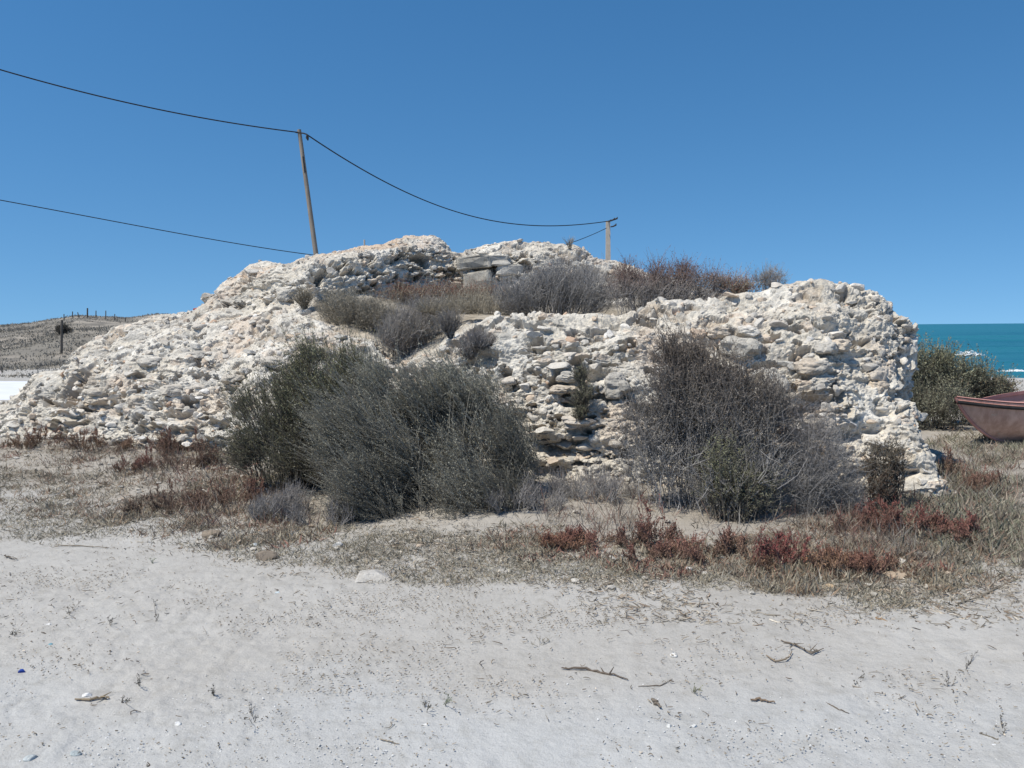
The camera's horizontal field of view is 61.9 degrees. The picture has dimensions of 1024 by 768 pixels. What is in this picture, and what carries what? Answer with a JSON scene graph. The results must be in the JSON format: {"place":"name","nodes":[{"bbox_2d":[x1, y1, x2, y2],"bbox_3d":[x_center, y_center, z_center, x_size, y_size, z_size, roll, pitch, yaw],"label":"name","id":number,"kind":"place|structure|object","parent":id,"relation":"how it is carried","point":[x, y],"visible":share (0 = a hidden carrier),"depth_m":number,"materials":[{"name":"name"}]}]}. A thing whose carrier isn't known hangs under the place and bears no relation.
{"place":"outdoors","nodes":[
{"label":"outdoors","id":0,"kind":"place"},
{"bbox_2d":[0,381,26,399],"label":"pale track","id":1,"kind":"structure","parent":0,"point":[8,389],"depth_m":20.57,"materials":[{"name":"white sand"}]},
{"bbox_2d":[0,314,159,370],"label":"dune hill","id":2,"kind":"structure","parent":0,"point":[96,323],"depth_m":44.20,"materials":[{"name":"beige sand"}]},
{"bbox_2d":[47,322,73,334],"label":"shrub","id":3,"kind":"object","parent":2,"relation":"on","point":[66,328],"visible":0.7,"depth_m":45.75,"materials":[{"name":"green plant"}]},
{"bbox_2d":[60,320,62,353],"bbox_3d":[-21.077,-2.151,39.931,0.199,1.688,0.116,-1,4,0],"label":"fence post","id":4,"kind":"object","parent":2,"relation":"on","point":[61,339],"visible":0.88,"depth_m":39.90,"materials":[{"name":"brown wood"}]},
{"bbox_2d":[0,313,172,377],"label":"dune scrub","id":5,"kind":"object","parent":2,"relation":"on","point":[41,365],"visible":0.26,"depth_m":44.54,"materials":[{"name":"brown plant"}]},
{"bbox_2d":[0,368,1023,767],"bbox_3d":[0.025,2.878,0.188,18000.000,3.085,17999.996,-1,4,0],"label":"ground","id":6,"kind":"structure","parent":0,"point":[176,658],"depth_m":4.08,"materials":[{"name":"beige sand"}]},
{"bbox_2d":[23,754,37,761],"bbox_3d":[-1.813,1.412,3.213,0.049,0.032,0.041,-1,4,0],"label":"stone","id":7,"kind":"object","parent":6,"relation":"on","point":[30,757],"visible":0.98,"depth_m":3.20,"materials":[{"name":"stone"}]},
{"bbox_2d":[0,422,67,449],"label":"saltwort plant","id":8,"kind":"object","parent":6,"relation":"on","point":[26,443],"visible":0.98,"depth_m":10.55,"materials":[{"name":"brown plant"}]},
{"bbox_2d":[70,750,80,755],"bbox_3d":[-1.657,1.405,3.238,0.042,0.024,0.030,-1,4,0],"label":"stone","id":9,"kind":"object","parent":6,"relation":"on","point":[74,753],"visible":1,"depth_m":3.23,"materials":[{"name":"stone"}]},
{"bbox_2d":[56,544,105,547],"bbox_3d":[-3.224,1.212,6.388,0.415,0.015,0.015,0,4,7],"label":"stick","id":10,"kind":"object","parent":6,"relation":"on","point":[82,545],"visible":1,"depth_m":6.39,"materials":[{"name":"grey wood"}]},
{"bbox_2d":[82,693,91,696],"bbox_3d":[-1.883,1.377,3.775,0.043,0.020,0.036,-1,4,0],"label":"shell","id":11,"kind":"object","parent":6,"relation":"on","point":[86,694],"visible":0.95,"depth_m":3.77,"materials":[{"name":"stone"}]},
{"bbox_2d":[75,692,110,700],"bbox_3d":[-1.831,1.371,3.724,0.147,0.022,0.059,-2,4,-20],"label":"stick","id":12,"kind":"object","parent":6,"relation":"on","point":[105,697],"visible":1,"depth_m":3.72,"materials":[{"name":"beige wood"}]},
{"bbox_2d":[64,427,142,452],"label":"saltwort plant","id":13,"kind":"object","parent":6,"relation":"on","point":[126,444],"visible":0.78,"depth_m":10.19,"materials":[{"name":"brown plant"}]},
{"bbox_2d":[120,696,130,704],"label":"seedling plant","id":14,"kind":"object","parent":6,"relation":"on","point":[122,700],"visible":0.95,"depth_m":3.68,"materials":[{"name":"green plant"}]},
{"bbox_2d":[108,445,173,473],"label":"saltwort plant","id":15,"kind":"object","parent":6,"relation":"on","point":[138,463],"visible":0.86,"depth_m":9.20,"materials":[{"name":"brown plant"}]},
{"bbox_2d":[145,425,183,455],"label":"saltwort plant","id":16,"kind":"object","parent":6,"relation":"on","point":[163,442],"visible":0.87,"depth_m":9.79,"materials":[{"name":"brown plant"}]},
{"bbox_2d":[114,477,218,515],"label":"saltwort plant","id":17,"kind":"object","parent":6,"relation":"on","point":[165,504],"visible":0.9,"depth_m":7.55,"materials":[{"name":"brown plant"}]},
{"bbox_2d":[156,425,231,471],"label":"saltwort plant","id":18,"kind":"object","parent":6,"relation":"on","point":[198,449],"visible":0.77,"depth_m":9.08,"materials":[{"name":"red plant"}]},
{"bbox_2d":[202,530,221,537],"bbox_3d":[-2.360,1.184,6.729,0.147,0.078,0.139,-1,4,0],"label":"stone","id":19,"kind":"object","parent":6,"relation":"on","point":[210,532],"visible":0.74,"depth_m":6.68,"materials":[{"name":"stone"}]},
{"bbox_2d":[180,473,267,510],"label":"saltwort plant","id":20,"kind":"object","parent":6,"relation":"on","point":[253,491],"visible":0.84,"depth_m":7.66,"materials":[{"name":"brown plant"}]},
{"bbox_2d":[243,699,258,722],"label":"seedling plant","id":21,"kind":"object","parent":6,"relation":"on","point":[250,711],"visible":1,"depth_m":3.53,"materials":[{"name":"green plant"}]},
{"bbox_2d":[255,550,278,560],"bbox_3d":[-1.731,1.221,6.021,0.164,0.089,0.118,-1,4,0],"label":"stone","id":22,"kind":"object","parent":6,"relation":"on","point":[263,555],"visible":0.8,"depth_m":5.99,"materials":[{"name":"stone"}]},
{"bbox_2d":[244,479,315,522],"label":"dead shrub","id":23,"kind":"object","parent":6,"relation":"on","point":[285,500],"visible":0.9,"depth_m":7.18,"materials":[{"name":"grey plant"}]},
{"bbox_2d":[206,305,392,493],"bbox_3d":[-1.982,0.125,8.026,1.774,1.819,1.232,-1,4,0],"label":"shrub","id":24,"kind":"object","parent":6,"relation":"on","point":[245,448],"visible":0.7,"depth_m":7.88,"materials":[{"name":"green plant"}]},
{"bbox_2d":[297,129,317,254],"bbox_3d":[-6.147,-3.968,26.792,1.082,7.916,0.192,-1,4,0],"label":"utility pole","id":25,"kind":"object","parent":6,"relation":"on","point":[310,211],"visible":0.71,"depth_m":26.61,"materials":[{"name":"brown wood"}]},
{"bbox_2d":[0,69,297,132],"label":"power cable","id":26,"kind":"object","parent":25,"relation":"hanging from","point":[146,106],"visible":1,"depth_m":24.45,"materials":[{"name":"black rubber"}]},
{"bbox_2d":[281,489,359,527],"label":"dead shrub","id":27,"kind":"object","parent":6,"relation":"on","point":[298,515],"visible":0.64,"depth_m":6.93,"materials":[{"name":"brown plant"}]},
{"bbox_2d":[333,542,342,547],"bbox_3d":[-1.276,1.187,6.265,0.075,0.060,0.047,-1,4,0],"label":"stone","id":28,"kind":"object","parent":6,"relation":"on","point":[337,544],"visible":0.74,"depth_m":6.25,"materials":[{"name":"stone"}]},
{"bbox_2d":[355,569,391,582],"bbox_3d":[-0.885,1.239,5.501,0.241,0.074,0.195,-1,4,0],"label":"stone","id":29,"kind":"object","parent":6,"relation":"on","point":[375,575],"visible":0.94,"depth_m":5.44,"materials":[{"name":"stone"}]},
{"bbox_2d":[273,301,546,523],"bbox_3d":[-0.853,0.247,7.341,2.305,1.957,1.571,-1,4,0],"label":"shrub","id":30,"kind":"object","parent":6,"relation":"on","point":[370,478],"visible":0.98,"depth_m":7.23,"materials":[{"name":"green plant"}]},
{"bbox_2d":[422,697,431,709],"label":"seedling plant","id":31,"kind":"object","parent":6,"relation":"on","point":[425,703],"visible":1,"depth_m":3.59,"materials":[{"name":"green plant"}]},
{"bbox_2d":[443,692,451,705],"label":"seedling plant","id":32,"kind":"object","parent":6,"relation":"on","point":[447,700],"visible":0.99,"depth_m":3.60,"materials":[{"name":"grey plant"}]},
{"bbox_2d":[0,235,956,499],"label":"ruined wall","id":33,"kind":"structure","parent":6,"relation":"on","point":[852,347],"depth_m":8.88,"materials":[{"name":"stone"}]},
{"bbox_2d":[287,282,318,308],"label":"dry shrub","id":34,"kind":"object","parent":33,"relation":"on","point":[305,299],"visible":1,"depth_m":11.22,"materials":[{"name":"grey plant"}]},
{"bbox_2d":[310,278,405,330],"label":"dry shrub","id":35,"kind":"object","parent":33,"relation":"on","point":[363,314],"visible":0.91,"depth_m":10.83,"materials":[{"name":"grey plant"}]},
{"bbox_2d":[368,284,455,356],"bbox_3d":[-1.149,-0.767,10.282,1.135,0.918,1.213,-1,4,0],"label":"dry shrub","id":36,"kind":"object","parent":33,"relation":"on","point":[402,326],"visible":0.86,"depth_m":10.09,"materials":[{"name":"grey plant"}]},
{"bbox_2d":[368,269,505,304],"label":"dry shrub","id":37,"kind":"object","parent":33,"relation":"on","point":[436,291],"visible":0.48,"depth_m":12.24,"materials":[{"name":"brown plant"}]},
{"bbox_2d":[431,305,467,337],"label":"dry shrub","id":38,"kind":"object","parent":33,"relation":"on","point":[449,323],"visible":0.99,"depth_m":9.15,"materials":[{"name":"grey plant"}]},
{"bbox_2d":[450,335,480,359],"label":"dry shrub","id":39,"kind":"object","parent":33,"relation":"attached to","point":[473,353],"visible":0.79,"depth_m":8.84,"materials":[{"name":"grey plant"}]},
{"bbox_2d":[414,276,538,320],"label":"dry shrub","id":40,"kind":"object","parent":33,"relation":"on","point":[474,306],"visible":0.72,"depth_m":10.22,"materials":[{"name":"brown plant"}]},
{"bbox_2d":[459,321,498,349],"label":"dry shrub","id":41,"kind":"object","parent":33,"relation":"on","point":[479,340],"visible":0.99,"depth_m":8.70,"materials":[{"name":"grey plant"}]},
{"bbox_2d":[483,244,623,315],"bbox_3d":[0.567,-1.242,10.492,1.893,1.058,1.023,-1,4,0],"label":"dead shrub","id":42,"kind":"object","parent":33,"relation":"on","point":[558,293],"visible":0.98,"depth_m":10.44,"materials":[{"name":"grey plant"}]},
{"bbox_2d":[562,235,575,248],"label":"dry shrub","id":43,"kind":"object","parent":33,"relation":"on","point":[570,242],"visible":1,"depth_m":13.41,"materials":[{"name":"grey plant"}]},
{"bbox_2d":[571,403,587,425],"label":"dry shrub","id":44,"kind":"object","parent":33,"relation":"attached to","point":[578,415],"visible":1,"depth_m":7.97,"materials":[{"name":"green plant"}]},
{"bbox_2d":[569,355,593,387],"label":"dry shrub","id":45,"kind":"object","parent":33,"relation":"attached to","point":[581,370],"visible":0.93,"depth_m":8.09,"materials":[{"name":"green plant"}]},
{"bbox_2d":[565,371,597,414],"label":"dry shrub","id":46,"kind":"object","parent":33,"relation":"attached to","point":[582,393],"visible":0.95,"depth_m":8.03,"materials":[{"name":"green plant"}]},
{"bbox_2d":[599,247,742,314],"bbox_3d":[1.894,-1.239,10.237,1.838,0.900,0.775,-1,4,0],"label":"dead shrub","id":47,"kind":"object","parent":33,"relation":"on","point":[643,287],"visible":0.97,"depth_m":10.17,"materials":[{"name":"grey plant"}]},
{"bbox_2d":[707,263,773,296],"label":"dry shrub","id":48,"kind":"object","parent":33,"relation":"on","point":[741,288],"visible":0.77,"depth_m":10.18,"materials":[{"name":"brown plant"}]},
{"bbox_2d":[747,259,792,292],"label":"dead shrub","id":49,"kind":"object","parent":33,"relation":"on","point":[767,277],"visible":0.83,"depth_m":10.12,"materials":[{"name":"grey plant"}]},
{"bbox_2d":[2,447,966,600],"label":"rubble fragments","id":50,"kind":"object","parent":6,"relation":"on","point":[572,579],"visible":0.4,"depth_m":6.63,"materials":[{"name":"stone"}]},
{"bbox_2d":[0,425,1023,564],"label":"dry stems","id":51,"kind":"object","parent":6,"relation":"on","point":[849,521],"visible":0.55,"depth_m":6.94,"materials":[{"name":"beige plant"}]},
{"bbox_2d":[0,439,1023,628],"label":"plant litter","id":52,"kind":"object","parent":6,"relation":"on","point":[684,617],"visible":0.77,"depth_m":5.27,"materials":[{"name":"beige plant"}]},
{"bbox_2d":[0,478,1023,767],"bbox_3d":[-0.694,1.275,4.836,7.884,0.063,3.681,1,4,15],"label":"plant litter","id":53,"kind":"object","parent":6,"relation":"on","point":[456,651],"visible":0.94,"depth_m":4.40,"materials":[{"name":"plant"}]},
{"bbox_2d":[0,437,1023,582],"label":"red ground cover","id":54,"kind":"object","parent":6,"relation":"on","point":[683,565],"visible":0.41,"depth_m":6.12,"materials":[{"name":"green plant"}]},
{"bbox_2d":[482,468,570,514],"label":"dead shrub","id":55,"kind":"object","parent":6,"relation":"on","point":[530,503],"visible":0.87,"depth_m":6.96,"materials":[{"name":"grey plant"}]},
{"bbox_2d":[531,635,551,646],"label":"seedling plant","id":56,"kind":"object","parent":6,"relation":"on","point":[539,638],"visible":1,"depth_m":4.31,"materials":[{"name":"grey plant"}]},
{"bbox_2d":[538,528,585,551],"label":"saltwort plant","id":57,"kind":"object","parent":6,"relation":"on","point":[568,541],"visible":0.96,"depth_m":6.02,"materials":[{"name":"red plant"}]},
{"bbox_2d":[554,524,623,549],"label":"saltwort plant","id":58,"kind":"object","parent":6,"relation":"on","point":[589,537],"visible":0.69,"depth_m":6.16,"materials":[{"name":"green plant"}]},
{"bbox_2d":[539,452,646,503],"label":"dead shrub","id":59,"kind":"object","parent":6,"relation":"on","point":[613,486],"visible":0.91,"depth_m":7.31,"materials":[{"name":"grey plant"}]},
{"bbox_2d":[561,667,627,679],"bbox_3d":[0.385,1.306,3.919,0.331,0.058,0.044,2,4,29],"label":"stick","id":60,"kind":"object","parent":6,"relation":"on","point":[597,671],"visible":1,"depth_m":3.93,"materials":[{"name":"wood"}]},
{"bbox_2d":[605,217,617,259],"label":"utility pole","id":61,"kind":"object","parent":6,"relation":"on","point":[608,252],"visible":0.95,"depth_m":42.51,"materials":[{"name":"concrete"}]},
{"bbox_2d":[0,200,605,254],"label":"power cable","id":62,"kind":"object","parent":61,"relation":"hanging from","point":[186,234],"visible":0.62,"depth_m":28.93,"materials":[{"name":"black rubber"}]},
{"bbox_2d":[308,135,607,225],"bbox_3d":[-1.188,-7.572,34.818,1.030,1.565,19.398,2,5,35],"label":"power cable","id":63,"kind":"object","parent":61,"relation":"hanging from","point":[441,206],"visible":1,"depth_m":33.21,"materials":[{"name":"black rubber"}]},
{"bbox_2d":[615,493,685,550],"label":"saltwort plant","id":64,"kind":"object","parent":6,"relation":"on","point":[646,529],"visible":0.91,"depth_m":6.09,"materials":[{"name":"red plant"}]},
{"bbox_2d":[651,698,661,707],"bbox_3d":[0.608,1.340,3.586,0.026,0.023,0.087,-2,4,-25],"label":"stick","id":65,"kind":"object","parent":6,"relation":"on","point":[655,701],"visible":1,"depth_m":3.58,"materials":[{"name":"brown wood"}]},
{"bbox_2d":[622,530,706,562],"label":"saltwort plant","id":66,"kind":"object","parent":6,"relation":"on","point":[685,547],"visible":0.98,"depth_m":5.80,"materials":[{"name":"red plant"}]},
{"bbox_2d":[690,683,702,693],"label":"seedling plant","id":67,"kind":"object","parent":6,"relation":"on","point":[694,689],"visible":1,"depth_m":3.69,"materials":[{"name":"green plant"}]},
{"bbox_2d":[592,289,835,523],"bbox_3d":[1.694,0.159,7.076,1.668,1.920,1.562,-3,5,-38],"label":"dead shrub","id":68,"kind":"object","parent":6,"relation":"on","point":[691,418],"visible":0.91,"depth_m":7.06,"materials":[{"name":"grey plant"}]},
{"bbox_2d":[710,524,753,557],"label":"saltwort plant","id":69,"kind":"object","parent":6,"relation":"on","point":[726,540],"visible":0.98,"depth_m":5.90,"materials":[{"name":"brown plant"}]},
{"bbox_2d":[683,424,795,525],"bbox_3d":[1.815,0.741,6.803,0.883,0.889,0.658,-1,4,0],"label":"shrub","id":70,"kind":"object","parent":6,"relation":"on","point":[724,473],"visible":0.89,"depth_m":6.75,"materials":[{"name":"green plant"}]},
{"bbox_2d":[750,697,774,702],"bbox_3d":[1.061,1.337,3.612,0.101,0.019,0.025,0,4,13],"label":"stick","id":71,"kind":"object","parent":6,"relation":"on","point":[758,698],"visible":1,"depth_m":3.61,"materials":[{"name":"beige wood"}]},
{"bbox_2d":[766,651,791,661],"bbox_3d":[1.300,1.302,4.080,0.165,0.012,0.085,-2,4,-21],"label":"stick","id":72,"kind":"object","parent":6,"relation":"on","point":[772,659],"visible":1,"depth_m":4.04,"materials":[{"name":"brown wood"}]},
{"bbox_2d":[752,525,811,574],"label":"saltwort plant","id":73,"kind":"object","parent":6,"relation":"on","point":[779,548],"visible":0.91,"depth_m":5.61,"materials":[{"name":"red plant"}]},
{"bbox_2d":[744,538,859,574],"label":"saltwort plant","id":74,"kind":"object","parent":6,"relation":"on","point":[829,560],"visible":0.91,"depth_m":5.50,"materials":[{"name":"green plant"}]},
{"bbox_2d":[781,640,823,653],"bbox_3d":[1.413,1.278,4.197,0.210,0.048,0.102,2,5,34],"label":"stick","id":75,"kind":"object","parent":6,"relation":"on","point":[804,649],"visible":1,"depth_m":4.18,"materials":[{"name":"wood"}]},
{"bbox_2d":[755,375,881,519],"bbox_3d":[2.467,0.567,7.077,1.249,1.288,0.903,-1,4,0],"label":"dead shrub","id":76,"kind":"object","parent":6,"relation":"on","point":[803,487],"visible":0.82,"depth_m":6.96,"materials":[{"name":"grey plant"}]},
{"bbox_2d":[833,495,901,534],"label":"saltwort plant","id":77,"kind":"object","parent":6,"relation":"on","point":[870,512],"visible":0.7,"depth_m":6.45,"materials":[{"name":"red plant"}]},
{"bbox_2d":[839,545,905,576],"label":"saltwort plant","id":78,"kind":"object","parent":6,"relation":"on","point":[878,565],"visible":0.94,"depth_m":5.42,"materials":[{"name":"red plant"}]},
{"bbox_2d":[852,426,915,510],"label":"shrub","id":79,"kind":"object","parent":6,"relation":"on","point":[892,469],"visible":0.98,"depth_m":7.03,"materials":[{"name":"green plant"}]},
{"bbox_2d":[882,571,906,579],"bbox_3d":[2.424,1.210,5.387,0.153,0.045,0.131,-1,4,0],"label":"stone","id":80,"kind":"object","parent":6,"relation":"on","point":[895,575],"visible":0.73,"depth_m":5.36,"materials":[{"name":"stone"}]},
{"bbox_2d":[873,500,950,537],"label":"saltwort plant","id":81,"kind":"object","parent":6,"relation":"on","point":[923,519],"visible":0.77,"depth_m":6.32,"materials":[{"name":"red plant"}]},
{"bbox_2d":[875,426,1023,580],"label":"dry grass","id":82,"kind":"structure","parent":6,"relation":"on","point":[1014,515],"depth_m":6.96,"materials":[{"name":"beige plant"}]},
{"bbox_2d":[944,671,955,686],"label":"seedling plant","id":83,"kind":"object","parent":6,"relation":"on","point":[948,680],"visible":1,"depth_m":3.78,"materials":[{"name":"grey plant"}]},
{"bbox_2d":[937,443,975,475],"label":"saltwort plant","id":84,"kind":"object","parent":6,"relation":"on","point":[949,465],"visible":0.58,"depth_m":8.33,"materials":[{"name":"brown plant"}]},
{"bbox_2d":[934,508,988,542],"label":"saltwort plant","id":85,"kind":"object","parent":6,"relation":"on","point":[962,527],"visible":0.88,"depth_m":6.18,"materials":[{"name":"brown plant"}]},
{"bbox_2d":[911,322,1022,431],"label":"shrub","id":86,"kind":"object","parent":6,"relation":"on","point":[946,380],"visible":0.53,"depth_m":12.55,"materials":[{"name":"green plant"}]},
{"bbox_2d":[964,652,977,668],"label":"seedling plant","id":87,"kind":"object","parent":6,"relation":"on","point":[972,656],"visible":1,"depth_m":3.98,"materials":[{"name":"grey plant"}]},
{"bbox_2d":[960,465,1001,491],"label":"saltwort plant","id":88,"kind":"object","parent":6,"relation":"on","point":[975,480],"visible":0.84,"depth_m":7.69,"materials":[{"name":"brown plant"}]},
{"bbox_2d":[955,578,1017,605],"bbox_3d":[2.812,1.219,5.033,0.798,0.035,0.054,-3,5,-37],"label":"stick","id":89,"kind":"object","parent":6,"relation":"on","point":[985,593],"visible":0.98,"depth_m":5.00,"materials":[{"name":"brown wood"}]},
{"bbox_2d":[954,391,1023,442],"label":"rowing boat","id":90,"kind":"object","parent":6,"relation":"on","point":[999,417],"visible":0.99,"depth_m":10.63,"materials":[{"name":"red paint"}]},
{"bbox_2d":[997,713,1006,734],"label":"seedling plant","id":91,"kind":"object","parent":6,"relation":"on","point":[1001,722],"visible":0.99,"depth_m":3.37,"materials":[{"name":"grey plant"}]},
{"bbox_2d":[0,438,1023,618],"bbox_3d":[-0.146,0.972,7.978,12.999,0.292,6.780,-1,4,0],"label":"dry grass","id":92,"kind":"structure","parent":0,"point":[368,544],"depth_m":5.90,"materials":[{"name":"beige plant"}]},
{"bbox_2d":[0,0,1023,324],"label":"sky","id":93,"kind":"structure","parent":0,"point":[878,145],"materials":[{"name":"blue"}]},
{"bbox_2d":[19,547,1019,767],"bbox_3d":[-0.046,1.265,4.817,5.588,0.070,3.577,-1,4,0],"label":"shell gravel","id":94,"kind":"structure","parent":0,"point":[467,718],"depth_m":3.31,"materials":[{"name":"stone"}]},
{"bbox_2d":[912,323,1023,377],"bbox_3d":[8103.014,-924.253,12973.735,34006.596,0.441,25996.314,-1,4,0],"label":"sea","id":95,"kind":"structure","parent":0,"point":[1003,342],"depth_m":137.99,"materials":[{"name":"liquid"}]},
{"bbox_2d":[955,350,1023,371],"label":"sea foam","id":96,"kind":"object","parent":95,"relation":"on","point":[975,354],"visible":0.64,"depth_m":72.22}
]}

